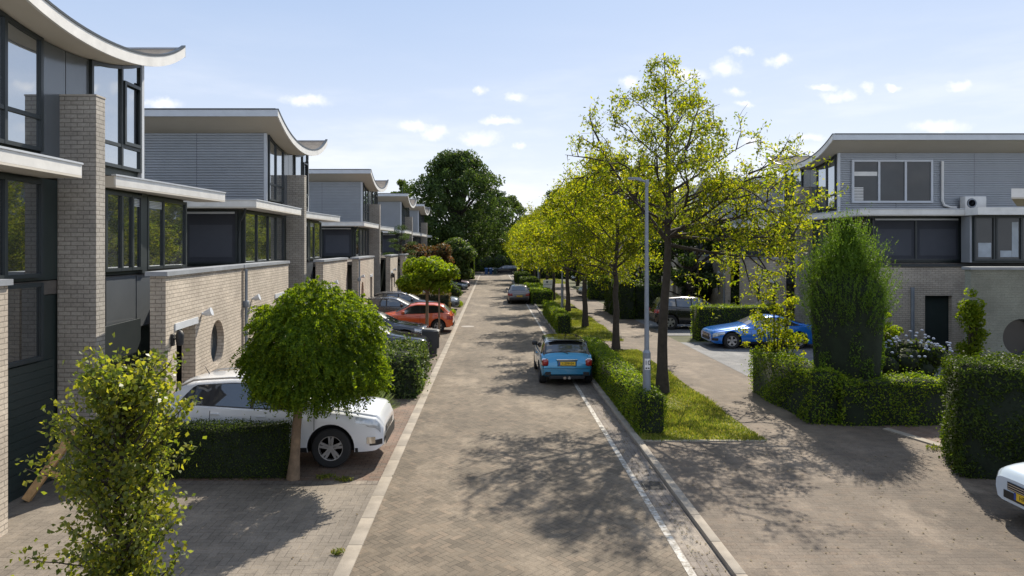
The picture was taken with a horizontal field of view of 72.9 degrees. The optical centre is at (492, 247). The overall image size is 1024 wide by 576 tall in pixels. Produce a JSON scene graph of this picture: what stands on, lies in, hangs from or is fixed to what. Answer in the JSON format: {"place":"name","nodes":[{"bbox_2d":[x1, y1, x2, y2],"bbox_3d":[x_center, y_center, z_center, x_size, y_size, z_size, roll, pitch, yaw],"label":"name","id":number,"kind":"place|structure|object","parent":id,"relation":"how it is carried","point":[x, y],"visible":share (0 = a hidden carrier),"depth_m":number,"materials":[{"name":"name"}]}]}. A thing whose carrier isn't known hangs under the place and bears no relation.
{"place":"outdoors","nodes":[
{"label":"outdoors","id":0,"kind":"place"},
{"bbox_2d":[0,485,376,575],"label":"drive pavement","id":1,"kind":"structure","parent":0,"point":[248,530],"depth_m":10.55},
{"bbox_2d":[22,430,92,501],"bbox_3d":[-7.496,3.745,12.005,1.061,1.116,0.347,0,0,-26],"label":"timber prop","id":2,"kind":"object","parent":1,"relation":"on","point":[30,493],"visible":0.39,"depth_m":11.85,"materials":[{"name":"brown wood"}]},
{"bbox_2d":[4,332,206,575],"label":"pear tree","id":3,"kind":"object","parent":1,"relation":"on","point":[113,401],"visible":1,"depth_m":5.88,"materials":[{"name":"green plant"}]},
{"bbox_2d":[0,0,243,536],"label":"terraced house","id":4,"kind":"structure","parent":1,"relation":"on","point":[93,237],"depth_m":12.95,"materials":[{"name":"brick"}]},
{"bbox_2d":[0,9,43,151],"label":"window","id":5,"kind":"structure","parent":4,"relation":"in","point":[21,49],"depth_m":11.85,"materials":[{"name":"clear glass"}]},
{"bbox_2d":[0,174,43,278],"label":"window","id":6,"kind":"structure","parent":4,"relation":"in","point":[21,199],"depth_m":11.88,"materials":[{"name":"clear glass"}]},
{"bbox_2d":[8,283,43,367],"bbox_3d":[-8.100,1.310,11.500,0.100,1.380,1.900,0,0,0],"label":"window","id":7,"kind":"structure","parent":4,"relation":"in","point":[25,301],"depth_m":12.03,"materials":[{"name":"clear glass"}]},
{"bbox_2d":[8,358,53,502],"bbox_3d":[-8.145,3.163,11.200,0.050,2.235,3.300,0,0,0],"label":"garage door","id":8,"kind":"structure","parent":4,"relation":"in","point":[30,386],"depth_m":12.12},
{"bbox_2d":[89,60,141,172],"bbox_3d":[-8.070,-2.966,14.890,0.100,2.493,1.980,0,0,0],"label":"window","id":9,"kind":"structure","parent":4,"relation":"in","point":[106,80],"depth_m":14.96,"materials":[{"name":"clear glass"}]},
{"bbox_2d":[105,318,140,414],"bbox_3d":[-7.938,2.940,14.868,0.060,2.680,1.800,0,0,-5],"label":"door","id":10,"kind":"structure","parent":4,"relation":"in","point":[127,333],"depth_m":14.97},
{"bbox_2d":[105,190,142,271],"bbox_3d":[-8.070,-0.350,15.150,0.100,1.700,1.500,0,0,0],"label":"window","id":11,"kind":"structure","parent":4,"relation":"in","point":[123,220],"depth_m":15.08,"materials":[{"name":"clear glass"}]},
{"bbox_2d":[147,196,186,268],"bbox_3d":[-8.070,-0.350,17.185,0.100,1.700,2.070,0,0,0],"label":"window","id":12,"kind":"structure","parent":4,"relation":"in","point":[166,226],"depth_m":17.17,"materials":[{"name":"clear glass"}]},
{"bbox_2d":[211,324,216,360],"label":"round window","id":13,"kind":"structure","parent":4,"relation":"in","point":[214,332],"depth_m":17.63,"materials":[{"name":"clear glass"}]},
{"bbox_2d":[44,481,378,484],"bbox_3d":[-7.040,4.281,12.650,9.920,0.001,0.200,0,0,0],"label":"drive edging","id":14,"kind":"object","parent":1,"relation":"on","point":[269,483],"visible":0.75,"depth_m":12.60,"materials":[{"name":"grey concrete"}]},
{"bbox_2d":[51,404,415,480],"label":"red pavement","id":15,"kind":"structure","parent":0,"point":[366,466],"depth_m":13.66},
{"bbox_2d":[82,414,292,479],"bbox_3d":[-5.681,3.718,13.039,4.014,1.165,0.706,0,0,0],"label":"hedge","id":16,"kind":"object","parent":15,"relation":"on","point":[246,450],"visible":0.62,"depth_m":12.89,"materials":[{"name":"green plant"}]},
{"bbox_2d":[157,367,394,467],"bbox_3d":[-4.365,3.361,14.350,4.510,1.839,1.977,0,0,0],"label":"off road car","id":17,"kind":"object","parent":15,"relation":"on","point":[331,441],"visible":0.51,"depth_m":13.52,"materials":[{"name":"white paint"}]},
{"bbox_2d":[228,275,394,480],"bbox_3d":[-3.318,2.391,12.791,2.938,3.798,2.808,0,0,-20],"label":"ball tree","id":18,"kind":"object","parent":15,"relation":"on","point":[274,370],"visible":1,"depth_m":12.05,"materials":[{"name":"green plant"}]},
{"bbox_2d":[144,108,347,366],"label":"terraced house","id":19,"kind":"structure","parent":0,"point":[262,224],"depth_m":24.83,"materials":[{"name":"brick"}]},
{"bbox_2d":[187,211,237,263],"bbox_3d":[-9.960,-0.340,22.385,3.480,1.680,0.150,0,0,0],"label":"screen window","id":20,"kind":"structure","parent":19,"relation":"in","point":[212,236],"depth_m":22.40,"materials":[{"name":"fabric"}]},
{"bbox_2d":[242,211,283,263],"bbox_3d":[-8.070,-0.340,24.625,0.100,1.720,4.250,0,0,0],"label":"window","id":21,"kind":"structure","parent":19,"relation":"in","point":[262,234],"depth_m":24.34,"materials":[{"name":"clear glass"}]},
{"bbox_2d":[268,135,283,202],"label":"window","id":22,"kind":"structure","parent":19,"relation":"in","point":[275,153],"depth_m":25.76,"materials":[{"name":"clear glass"}]},
{"bbox_2d":[294,155,307,208],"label":"window","id":23,"kind":"structure","parent":19,"relation":"in","point":[298,159],"depth_m":29.17,"materials":[{"name":"clear glass"}]},
{"bbox_2d":[310,221,321,258],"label":"window","id":24,"kind":"structure","parent":19,"relation":"in","point":[315,231],"depth_m":31.81,"materials":[{"name":"clear glass"}]},
{"bbox_2d":[309,169,397,303],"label":"terraced house","id":25,"kind":"structure","parent":0,"point":[349,197],"depth_m":43.13,"materials":[{"name":"metal"}]},
{"bbox_2d":[322,228,351,256],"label":"screen window","id":26,"kind":"structure","parent":25,"relation":"in","point":[336,242],"depth_m":40.69,"materials":[{"name":"fabric"}]},
{"bbox_2d":[354,228,368,256],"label":"window","id":27,"kind":"structure","parent":25,"relation":"in","point":[361,236],"depth_m":42.76,"materials":[{"name":"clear glass"}]},
{"bbox_2d":[363,183,368,221],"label":"window","id":28,"kind":"structure","parent":25,"relation":"in","point":[365,191],"depth_m":44.06,"materials":[{"name":"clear glass"}]},
{"bbox_2d":[295,275,478,403],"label":"parking pavement","id":29,"kind":"structure","parent":0,"point":[445,333],"depth_m":32.83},
{"bbox_2d":[304,322,429,349],"bbox_3d":[-4.829,3.473,26.900,4.802,1.614,1.977,0,0,0],"label":"parked car","id":30,"kind":"object","parent":29,"relation":"on","point":[399,335],"visible":0.11,"depth_m":26.45,"materials":[{"name":"black paint"}]},
{"bbox_2d":[334,332,436,398],"bbox_3d":[-3.376,3.486,21.239,3.210,1.681,3.818,0,0,0],"label":"hedge","id":31,"kind":"object","parent":29,"relation":"on","point":[410,364],"visible":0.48,"depth_m":19.82,"materials":[{"name":"green plant"}]},
{"bbox_2d":[368,296,410,312],"bbox_3d":[-5.679,3.473,40.100,4.802,1.614,1.977,0,0,0],"label":"parked car","id":32,"kind":"object","parent":29,"relation":"on","point":[384,304],"visible":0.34,"depth_m":39.36,"materials":[{"name":"grey paint"}]},
{"bbox_2d":[378,189,419,290],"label":"terraced house","id":33,"kind":"structure","parent":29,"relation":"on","point":[394,210],"depth_m":61.63,"materials":[{"name":"metal"}]},
{"bbox_2d":[383,234,395,253],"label":"screen window","id":34,"kind":"structure","parent":33,"relation":"in","point":[386,249],"depth_m":59.19,"materials":[{"name":"fabric"}]},
{"bbox_2d":[375,310,429,333],"bbox_3d":[-5.229,3.473,30.900,4.802,1.614,1.977,0,0,0],"label":"parked car","id":35,"kind":"object","parent":29,"relation":"on","point":[404,326],"visible":0.19,"depth_m":30.24,"materials":[{"name":"blue paint"}]},
{"bbox_2d":[374,291,441,302],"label":"parked car","id":36,"kind":"object","parent":29,"relation":"on","point":[412,298],"visible":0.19,"depth_m":43.64,"materials":[{"name":"grey paint"}]},
{"bbox_2d":[385,302,454,331],"bbox_3d":[-4.071,3.481,35.880,4.202,1.599,1.944,0,0,0],"label":"parked car","id":37,"kind":"object","parent":29,"relation":"on","point":[413,312],"visible":0.63,"depth_m":35.09,"materials":[{"name":"orange paint"}]},
{"bbox_2d":[395,255,460,325],"bbox_3d":[-3.165,2.323,34.046,3.270,3.913,3.151,0,0,0],"label":"catalpa tree","id":38,"kind":"object","parent":29,"relation":"on","point":[432,274],"visible":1,"depth_m":33.34,"materials":[{"name":"green plant"}]},
{"bbox_2d":[402,242,454,263],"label":"autumn shrub","id":39,"kind":"object","parent":29,"relation":"on","point":[442,251],"visible":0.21,"depth_m":59.13,"materials":[{"name":"brown plant"}]},
{"bbox_2d":[420,328,438,354],"bbox_3d":[-2.473,3.740,27.600,0.726,1.080,0.600,0,0,0],"label":"wheelie bin","id":40,"kind":"object","parent":29,"relation":"on","point":[432,334],"visible":0.66,"depth_m":27.35,"materials":[{"name":"black plastic"}]},
{"bbox_2d":[414,292,451,308],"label":"hedge","id":41,"kind":"object","parent":29,"relation":"on","point":[445,299],"visible":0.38,"depth_m":44.67,"materials":[{"name":"green plant"}]},
{"bbox_2d":[400,147,517,259],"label":"maple tree","id":42,"kind":"object","parent":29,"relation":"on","point":[460,168],"visible":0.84,"depth_m":88.53,"materials":[{"name":"green plant"}]},
{"bbox_2d":[444,237,477,281],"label":"tree","id":43,"kind":"object","parent":29,"relation":"on","point":[463,254],"visible":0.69,"depth_m":67.01,"materials":[{"name":"green plant"}]},
{"bbox_2d":[384,225,416,264],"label":"tree","id":44,"kind":"object","parent":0,"point":[402,236],"depth_m":55.43,"materials":[{"name":"green plant"}]},
{"bbox_2d":[409,204,431,245],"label":"terraced house","id":45,"kind":"structure","parent":0,"point":[418,212],"depth_m":76.20,"materials":[{"name":"metal"}]},
{"bbox_2d":[467,188,518,266],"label":"maple tree","id":46,"kind":"object","parent":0,"point":[499,194],"visible":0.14,"depth_m":123.15,"materials":[{"name":"green plant"}]},
{"bbox_2d":[484,194,528,258],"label":"background tree","id":47,"kind":"object","parent":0,"point":[518,206],"visible":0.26,"depth_m":120.37,"materials":[{"name":"green plant"}]},
{"bbox_2d":[350,273,688,575],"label":"road","id":48,"kind":"structure","parent":0,"point":[533,482],"depth_m":12.66,"materials":[{"name":"grey brick"}]},
{"bbox_2d":[478,256,494,271],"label":"round shrub","id":49,"kind":"object","parent":48,"relation":"on","point":[488,262],"visible":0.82,"depth_m":116.77,"materials":[{"name":"green plant"}]},
{"bbox_2d":[492,253,507,267],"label":"round shrub","id":50,"kind":"object","parent":48,"relation":"on","point":[499,260],"visible":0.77,"depth_m":116.84,"materials":[{"name":"green plant"}]},
{"bbox_2d":[506,284,529,302],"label":"parked car","id":51,"kind":"object","parent":48,"relation":"on","point":[518,292],"visible":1,"depth_m":53.13,"materials":[{"name":"grey paint"}]},
{"bbox_2d":[532,333,592,381],"bbox_3d":[2.330,3.524,23.518,1.899,1.553,3.917,0,0,0],"label":"parked car","id":52,"kind":"object","parent":48,"relation":"on","point":[562,356],"visible":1,"depth_m":21.73,"materials":[{"name":"blue paint"}]},
{"bbox_2d":[509,276,696,575],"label":"road marking","id":53,"kind":"object","parent":48,"relation":"on","point":[674,545],"visible":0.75,"depth_m":12.18,"materials":[{"name":"paint"}]},
{"bbox_2d":[508,273,730,575],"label":"gutter strip","id":54,"kind":"object","parent":48,"relation":"on","point":[664,497],"visible":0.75,"depth_m":12.00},
{"bbox_2d":[640,481,665,488],"bbox_3d":[2.910,4.302,12.550,0.380,0.036,0.400,0,0,0],"label":"drain grate","id":55,"kind":"object","parent":54,"relation":"on","point":[651,485],"visible":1,"depth_m":12.52,"materials":[{"name":"metal"}]},
{"bbox_2d":[475,271,576,308],"bbox_3d":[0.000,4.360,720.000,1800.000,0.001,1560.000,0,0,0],"label":"ground","id":56,"kind":"structure","parent":0,"point":[540,307],"depth_m":51.67,"materials":[{"name":"green plant"}]},
{"bbox_2d":[333,274,480,575],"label":"kerb","id":57,"kind":"structure","parent":56,"relation":"on","point":[351,554],"depth_m":12.76,"materials":[{"name":"concrete"}]},
{"bbox_2d":[514,271,539,283],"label":"hedge","id":58,"kind":"object","parent":56,"relation":"on","point":[521,277],"visible":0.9,"depth_m":78.29,"materials":[{"name":"green plant"}]},
{"bbox_2d":[603,277,635,319],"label":"hedge","id":59,"kind":"object","parent":56,"relation":"on","point":[626,297],"visible":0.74,"depth_m":41.27,"materials":[{"name":"green plant"}]},
{"bbox_2d":[512,274,747,575],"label":"kerb","id":60,"kind":"structure","parent":56,"relation":"on","point":[725,556],"depth_m":11.86,"materials":[{"name":"concrete"}]},
{"bbox_2d":[642,440,766,441],"bbox_3d":[4.660,4.287,15.250,2.720,0.125,0.100,0,0,0],"label":"verge edging","id":61,"kind":"object","parent":56,"relation":"on","point":[704,441],"visible":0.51,"depth_m":15.20,"materials":[{"name":"concrete"}]},
{"bbox_2d":[49,0,1023,238],"label":"sky","id":62,"kind":"structure","parent":0,"point":[390,85],"materials":[{"name":"blue"}]},
{"bbox_2d":[540,308,623,340],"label":"verge","id":63,"kind":"structure","parent":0,"point":[585,328],"depth_m":36.56,"materials":[{"name":"plant"}]},
{"bbox_2d":[541,299,572,333],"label":"hedge","id":64,"kind":"object","parent":63,"relation":"on","point":[556,316],"visible":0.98,"depth_m":35.83,"materials":[{"name":"green plant"}]},
{"bbox_2d":[506,196,623,310],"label":"street tree","id":65,"kind":"object","parent":63,"relation":"on","point":[568,306],"visible":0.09,"depth_m":46.48,"materials":[{"name":"green plant"}]},
{"bbox_2d":[509,169,662,326],"bbox_3d":[4.864,0.026,37.322,8.203,8.447,7.240,0,0,-17],"label":"street tree","id":66,"kind":"object","parent":63,"relation":"on","point":[528,235],"visible":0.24,"depth_m":36.97,"materials":[{"name":"green plant"}]},
{"bbox_2d":[204,351,1015,574],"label":"fallen leaves","id":67,"kind":"object","parent":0,"point":[731,509],"visible":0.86,"depth_m":11.38,"materials":[{"name":"brown plant"}]},
{"bbox_2d":[637,320,691,335],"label":"driveway","id":68,"kind":"structure","parent":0,"point":[681,330],"depth_m":36.10,"materials":[{"name":"grey concrete"}]},
{"bbox_2d":[649,295,710,329],"bbox_3d":[10.675,3.325,36.800,4.510,1.839,1.977,0,0,0],"label":"off road car","id":69,"kind":"object","parent":68,"relation":"on","point":[679,310],"visible":0.48,"depth_m":36.00,"materials":[{"name":"black paint"}]},
{"bbox_2d":[594,349,765,441],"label":"verge","id":70,"kind":"structure","parent":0,"point":[695,421],"depth_m":16.87,"materials":[{"name":"plant"}]},
{"bbox_2d":[527,145,705,350],"bbox_3d":[5.262,-0.052,29.126,7.483,8.604,7.436,0,0,-2],"label":"street tree","id":71,"kind":"object","parent":70,"relation":"on","point":[565,230],"visible":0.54,"depth_m":28.18,"materials":[{"name":"green plant"}]},
{"bbox_2d":[582,335,668,433],"bbox_3d":[3.644,3.740,20.908,1.004,1.140,10.478,0,0,0],"label":"hedge","id":72,"kind":"object","parent":70,"relation":"on","point":[619,380],"visible":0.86,"depth_m":17.59,"materials":[{"name":"green plant"}]},
{"bbox_2d":[628,177,650,393],"bbox_3d":[3.446,1.323,16.245,0.532,5.955,0.194,0,0,0],"label":"street lamp","id":73,"kind":"object","parent":70,"relation":"on","point":[646,368],"visible":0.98,"depth_m":16.20,"materials":[{"name":"metal"}]},
{"bbox_2d":[543,53,848,393],"bbox_3d":[5.631,-0.707,19.252,8.268,9.914,7.130,0,0,0],"label":"street tree","id":74,"kind":"object","parent":70,"relation":"on","point":[693,162],"visible":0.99,"depth_m":19.57,"materials":[{"name":"green plant"}]},
{"bbox_2d":[541,279,874,440],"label":"sidewalk","id":75,"kind":"structure","parent":0,"point":[726,387],"depth_m":21.12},
{"bbox_2d":[558,279,954,377],"bbox_3d":[24.225,4.270,64.450,31.550,0.001,95.100,0,0,0],"label":"garden","id":76,"kind":"object","parent":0,"point":[572,284],"visible":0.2,"depth_m":33.45,"materials":[{"name":"green plant"}]},
{"bbox_2d":[523,266,572,278],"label":"hedge","id":77,"kind":"object","parent":76,"relation":"on","point":[557,275],"visible":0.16,"depth_m":96.07,"materials":[{"name":"green plant"}]},
{"bbox_2d":[587,275,611,299],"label":"hedge","id":78,"kind":"object","parent":76,"relation":"on","point":[593,293],"visible":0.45,"depth_m":56.87,"materials":[{"name":"green plant"}]},
{"bbox_2d":[601,212,672,284],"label":"background tree","id":79,"kind":"object","parent":76,"relation":"on","point":[639,277],"visible":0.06,"depth_m":49.89,"materials":[{"name":"green plant"}]},
{"bbox_2d":[634,282,661,318],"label":"hedge","id":80,"kind":"object","parent":76,"relation":"on","point":[654,292],"visible":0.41,"depth_m":41.87,"materials":[{"name":"green plant"}]},
{"bbox_2d":[639,206,736,295],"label":"background tree","id":81,"kind":"object","parent":76,"relation":"on","point":[686,259],"visible":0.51,"depth_m":41.77,"materials":[{"name":"green plant"}]},
{"bbox_2d":[673,262,713,302],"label":"evergreen shrub","id":82,"kind":"object","parent":76,"relation":"on","point":[707,293],"visible":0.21,"depth_m":43.83,"materials":[{"name":"green plant"}]},
{"bbox_2d":[661,177,782,305],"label":"terraced house","id":83,"kind":"structure","parent":76,"relation":"on","point":[722,297],"depth_m":47.24,"materials":[{"name":"metal"}]},
{"bbox_2d":[721,230,765,255],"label":"screen window","id":84,"kind":"structure","parent":83,"relation":"in","point":[758,251],"depth_m":45.80,"materials":[{"name":"glass"}]},
{"bbox_2d":[728,278,738,305],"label":"evergreen shrub","id":85,"kind":"object","parent":76,"relation":"on","point":[735,290],"visible":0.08,"depth_m":40.84,"materials":[{"name":"green plant"}]},
{"bbox_2d":[690,302,785,340],"bbox_3d":[11.391,3.432,32.299,4.201,1.763,1.482,0,0,0],"label":"hedge","id":86,"kind":"object","parent":76,"relation":"on","point":[702,318],"visible":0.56,"depth_m":31.77,"materials":[{"name":"green plant"}]},
{"bbox_2d":[735,289,808,355],"bbox_3d":[8.328,2.735,20.648,1.848,3.049,1.729,0,0,-41],"label":"yellow shrub","id":87,"kind":"object","parent":76,"relation":"on","point":[786,333],"visible":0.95,"depth_m":20.41,"materials":[{"name":"green plant"}]},
{"bbox_2d":[741,345,945,427],"bbox_3d":[9.489,3.508,18.515,4.199,1.610,4.539,0,0,0],"label":"hedge","id":88,"kind":"object","parent":76,"relation":"on","point":[800,387],"visible":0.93,"depth_m":16.70,"materials":[{"name":"green plant"}]},
{"bbox_2d":[788,202,908,379],"bbox_3d":[9.113,1.552,17.690,2.804,5.435,2.633,0,0,0],"label":"conifer","id":89,"kind":"object","parent":76,"relation":"on","point":[848,294],"visible":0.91,"depth_m":17.13,"materials":[{"name":"green plant"}]},
{"bbox_2d":[883,312,903,346],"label":"lime shrub","id":90,"kind":"object","parent":76,"relation":"on","point":[891,332],"visible":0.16,"depth_m":19.76,"materials":[{"name":"green plant"}]},
{"bbox_2d":[882,329,953,377],"bbox_3d":[11.579,3.256,19.243,2.299,2.070,1.641,0,0,0],"label":"flowering shrub","id":91,"kind":"object","parent":76,"relation":"on","point":[913,355],"visible":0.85,"depth_m":18.82,"materials":[{"name":"green plant"}]},
{"bbox_2d":[680,342,944,375],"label":"blue grey drive","id":92,"kind":"structure","parent":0,"point":[735,358],"depth_m":28.16,"materials":[{"name":"concrete"}]},
{"bbox_2d":[701,314,811,348],"bbox_3d":[11.574,3.478,30.010,4.692,1.532,1.979,0,0,0],"label":"parked car","id":93,"kind":"object","parent":92,"relation":"on","point":[726,335],"visible":0.54,"depth_m":29.16,"materials":[{"name":"blue paint"}]},
{"bbox_2d":[644,441,1023,575],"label":"pavement","id":94,"kind":"structure","parent":0,"point":[821,501],"depth_m":11.31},
{"bbox_2d":[883,427,941,446],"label":"drive edge kerb","id":95,"kind":"structure","parent":94,"relation":"on","point":[917,438],"depth_m":15.52,"materials":[{"name":"concrete"}]},
{"bbox_2d":[935,345,1023,479],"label":"hedge","id":96,"kind":"object","parent":94,"relation":"on","point":[981,433],"visible":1,"depth_m":12.79,"materials":[{"name":"green plant"}]},
{"bbox_2d":[996,462,1023,509],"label":"parked car","id":97,"kind":"object","parent":94,"relation":"on","point":[1010,483],"visible":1,"depth_m":10.70,"materials":[{"name":"white paint"}]},
{"bbox_2d":[739,133,1023,355],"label":"terraced house","id":98,"kind":"structure","parent":0,"point":[944,208],"depth_m":29.50,"materials":[{"name":"brick"}]},
{"bbox_2d":[784,170,802,213],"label":"window","id":99,"kind":"structure","parent":98,"relation":"in","point":[799,181],"depth_m":34.33,"materials":[{"name":"clear glass"}]},
{"bbox_2d":[816,154,836,210],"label":"window","id":100,"kind":"structure","parent":98,"relation":"in","point":[829,173],"depth_m":30.87,"materials":[{"name":"clear glass"}]},
{"bbox_2d":[816,218,867,258],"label":"window","id":101,"kind":"structure","parent":98,"relation":"in","point":[821,232],"depth_m":30.95,"materials":[{"name":"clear glass"}]},
{"bbox_2d":[851,160,932,202],"bbox_3d":[17.300,-2.885,30.000,3.500,1.870,0.100,0,0,0],"label":"gable window","id":102,"kind":"structure","parent":98,"relation":"in","point":[874,181],"depth_m":30.00,"materials":[{"name":"glass"}]},
{"bbox_2d":[871,218,959,260],"bbox_3d":[16.860,-0.340,27.585,3.480,1.680,0.150,0,0,0],"label":"screen window","id":103,"kind":"structure","parent":98,"relation":"in","point":[920,239],"depth_m":27.59,"materials":[{"name":"fabric"}]},
{"bbox_2d":[973,216,1023,260],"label":"bay window","id":104,"kind":"structure","parent":98,"relation":"in","point":[995,238],"depth_m":26.76,"materials":[{"name":"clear glass"}]},
{"bbox_2d":[847,426,916,440],"bbox_3d":[21.225,4.250,16.075,25.550,0.001,1.650,0,0,0],"label":"apron","id":105,"kind":"object","parent":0,"point":[877,433],"visible":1,"depth_m":15.80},
{"bbox_2d":[884,425,941,442],"bbox_3d":[11.150,4.238,14.800,3.700,0.001,4.400,0,0,0],"label":"red drive corner","id":106,"kind":"object","parent":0,"point":[928,432],"visible":0.2,"depth_m":16.10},
{"bbox_2d":[962,188,1023,359],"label":"corner house","id":107,"kind":"structure","parent":0,"point":[1000,290],"depth_m":22.30,"materials":[{"name":"grey brick"}]},
{"bbox_2d":[952,287,990,358],"bbox_3d":[15.227,2.771,22.078,1.215,3.044,0.816,0,0,0],"label":"climbing plant","id":108,"kind":"object","parent":107,"relation":"attached to","point":[972,313],"visible":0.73,"depth_m":21.96,"materials":[{"name":"green plant"}]},
{"bbox_2d":[1003,319,1023,354],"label":"round window","id":109,"kind":"structure","parent":107,"relation":"in","point":[1013,335],"depth_m":22.52,"materials":[{"name":"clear glass"}]},
{"label":"verge","id":110,"kind":"structure","parent":0,"visible":0},
{"bbox_2d":[524,282,552,304],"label":"hedge","id":111,"kind":"object","parent":110,"relation":"on","point":[539,293],"visible":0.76,"depth_m":52.59,"materials":[{"name":"green plant"}]},
{"bbox_2d":[506,206,574,299],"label":"street tree","id":112,"kind":"object","parent":110,"relation":"on","point":[553,278],"visible":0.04,"depth_m":56.70,"materials":[{"name":"green plant"}]},
{"bbox_2d":[507,201,573,279],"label":"street tree","id":113,"kind":"object","parent":110,"relation":"on","point":[528,219],"visible":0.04,"depth_m":65.73,"materials":[{"name":"green plant"}]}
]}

